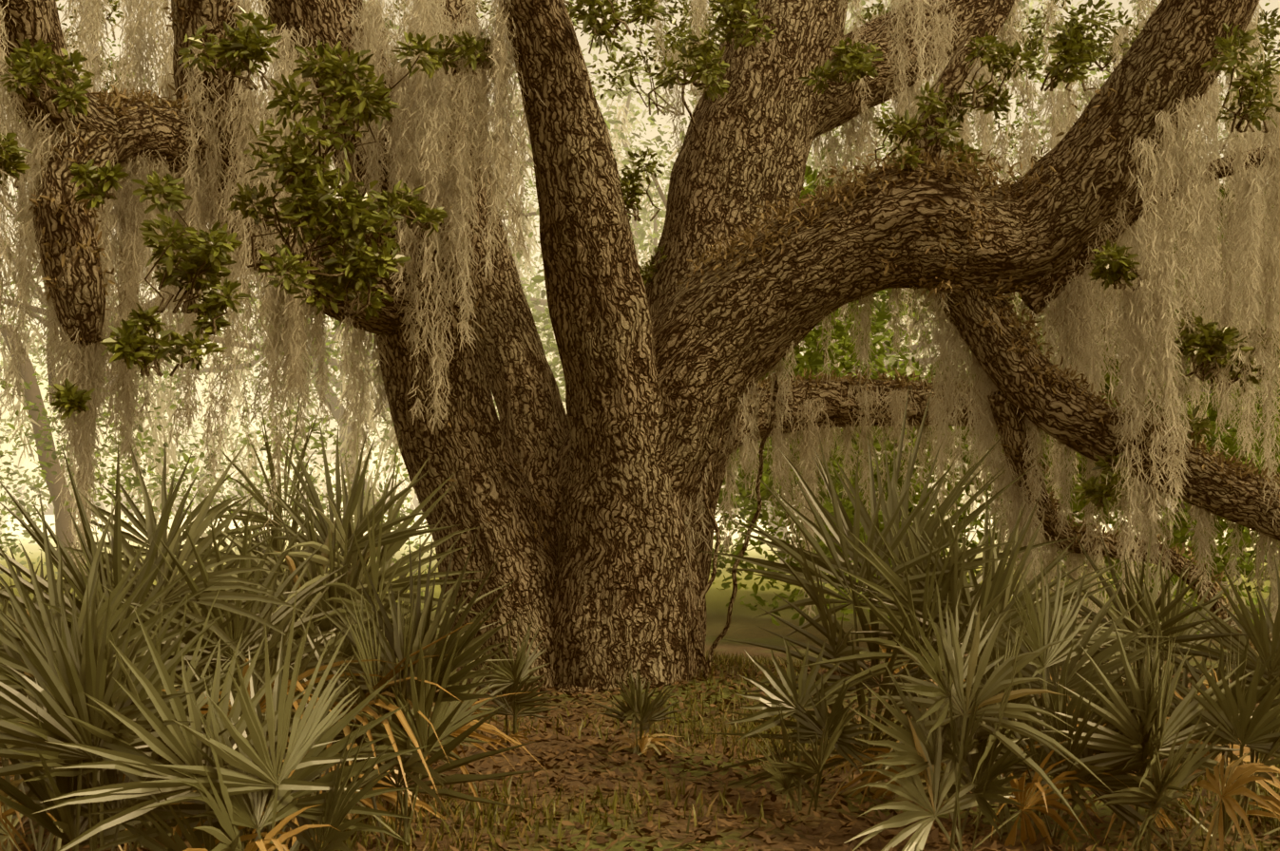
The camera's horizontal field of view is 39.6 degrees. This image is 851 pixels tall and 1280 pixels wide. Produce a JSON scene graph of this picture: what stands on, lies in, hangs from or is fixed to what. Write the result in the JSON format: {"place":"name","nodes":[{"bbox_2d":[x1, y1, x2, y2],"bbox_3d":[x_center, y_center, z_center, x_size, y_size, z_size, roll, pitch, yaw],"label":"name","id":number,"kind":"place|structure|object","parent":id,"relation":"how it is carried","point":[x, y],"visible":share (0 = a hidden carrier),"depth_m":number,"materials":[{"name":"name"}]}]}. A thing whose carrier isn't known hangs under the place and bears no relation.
{"place":"outdoors","nodes":[
{"label":"outdoors","id":0,"kind":"place"},
{"bbox_2d":[0,515,1279,850],"bbox_3d":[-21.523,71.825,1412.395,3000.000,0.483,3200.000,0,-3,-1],"label":"ground","id":1,"kind":"structure","parent":0,"point":[747,625],"depth_m":10.36,"materials":[{"name":"brown soil"}]},
{"bbox_2d":[0,0,1279,694],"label":"live oak","id":2,"kind":"object","parent":1,"relation":"on","point":[656,371],"visible":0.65,"depth_m":13.55,"materials":[{"name":"brown plant"}]},
{"bbox_2d":[0,0,1279,515],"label":"oak leaf","id":3,"kind":"object","parent":2,"relation":"attached to","point":[371,260],"depth_m":11.31,"materials":[{"name":"green plant"}]},
{"bbox_2d":[0,0,1279,655],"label":"spanish moss","id":4,"kind":"object","parent":2,"relation":"hanging from","point":[424,110],"visible":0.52,"depth_m":12.97,"materials":[{"name":"beige plant"}]},
{"bbox_2d":[28,0,1279,655],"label":"resurrection fern","id":5,"kind":"object","parent":2,"relation":"attached to","point":[116,99],"visible":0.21,"depth_m":13.38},
{"bbox_2d":[0,385,1279,850],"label":"palmetto fans","id":6,"kind":"object","parent":1,"relation":"on","point":[116,686],"visible":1,"depth_m":8.69,"materials":[{"name":"green plant"}]},
{"bbox_2d":[0,0,1279,634],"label":"background foliage","id":7,"kind":"object","parent":1,"relation":"on","point":[811,357],"visible":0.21,"depth_m":28.04,"materials":[{"name":"plant"}]},
{"bbox_2d":[0,80,1279,605],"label":"trees","id":8,"kind":"object","parent":1,"relation":"on","point":[158,434],"visible":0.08,"depth_m":44.20,"materials":[{"name":"beige plant"}]},
{"bbox_2d":[0,657,1279,850],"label":"leaf litter","id":9,"kind":"object","parent":1,"relation":"on","point":[735,819],"visible":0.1,"depth_m":9.60,"materials":[{"name":"brown plant"}]},
{"bbox_2d":[0,526,1279,850],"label":"palmetto stalks","id":10,"kind":"object","parent":1,"relation":"on","point":[402,800],"visible":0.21,"depth_m":8.60,"materials":[{"name":"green plant"}]},
{"bbox_2d":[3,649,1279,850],"bbox_3d":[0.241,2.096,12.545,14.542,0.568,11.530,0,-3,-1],"label":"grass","id":11,"kind":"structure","parent":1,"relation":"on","point":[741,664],"depth_m":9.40,"materials":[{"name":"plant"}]},
{"bbox_2d":[681,69,778,681],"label":"vines","id":12,"kind":"object","parent":1,"relation":"on","point":[706,665],"visible":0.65,"depth_m":13.86,"materials":[{"name":"brown plant"}]},
{"bbox_2d":[0,1,1279,596],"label":"foliage","id":13,"kind":"object","parent":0,"point":[639,226],"depth_m":45.42,"materials":[{"name":"plant"}]},
{"bbox_2d":[0,0,1279,515],"label":"sky","id":14,"kind":"structure","parent":0,"point":[582,40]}
]}

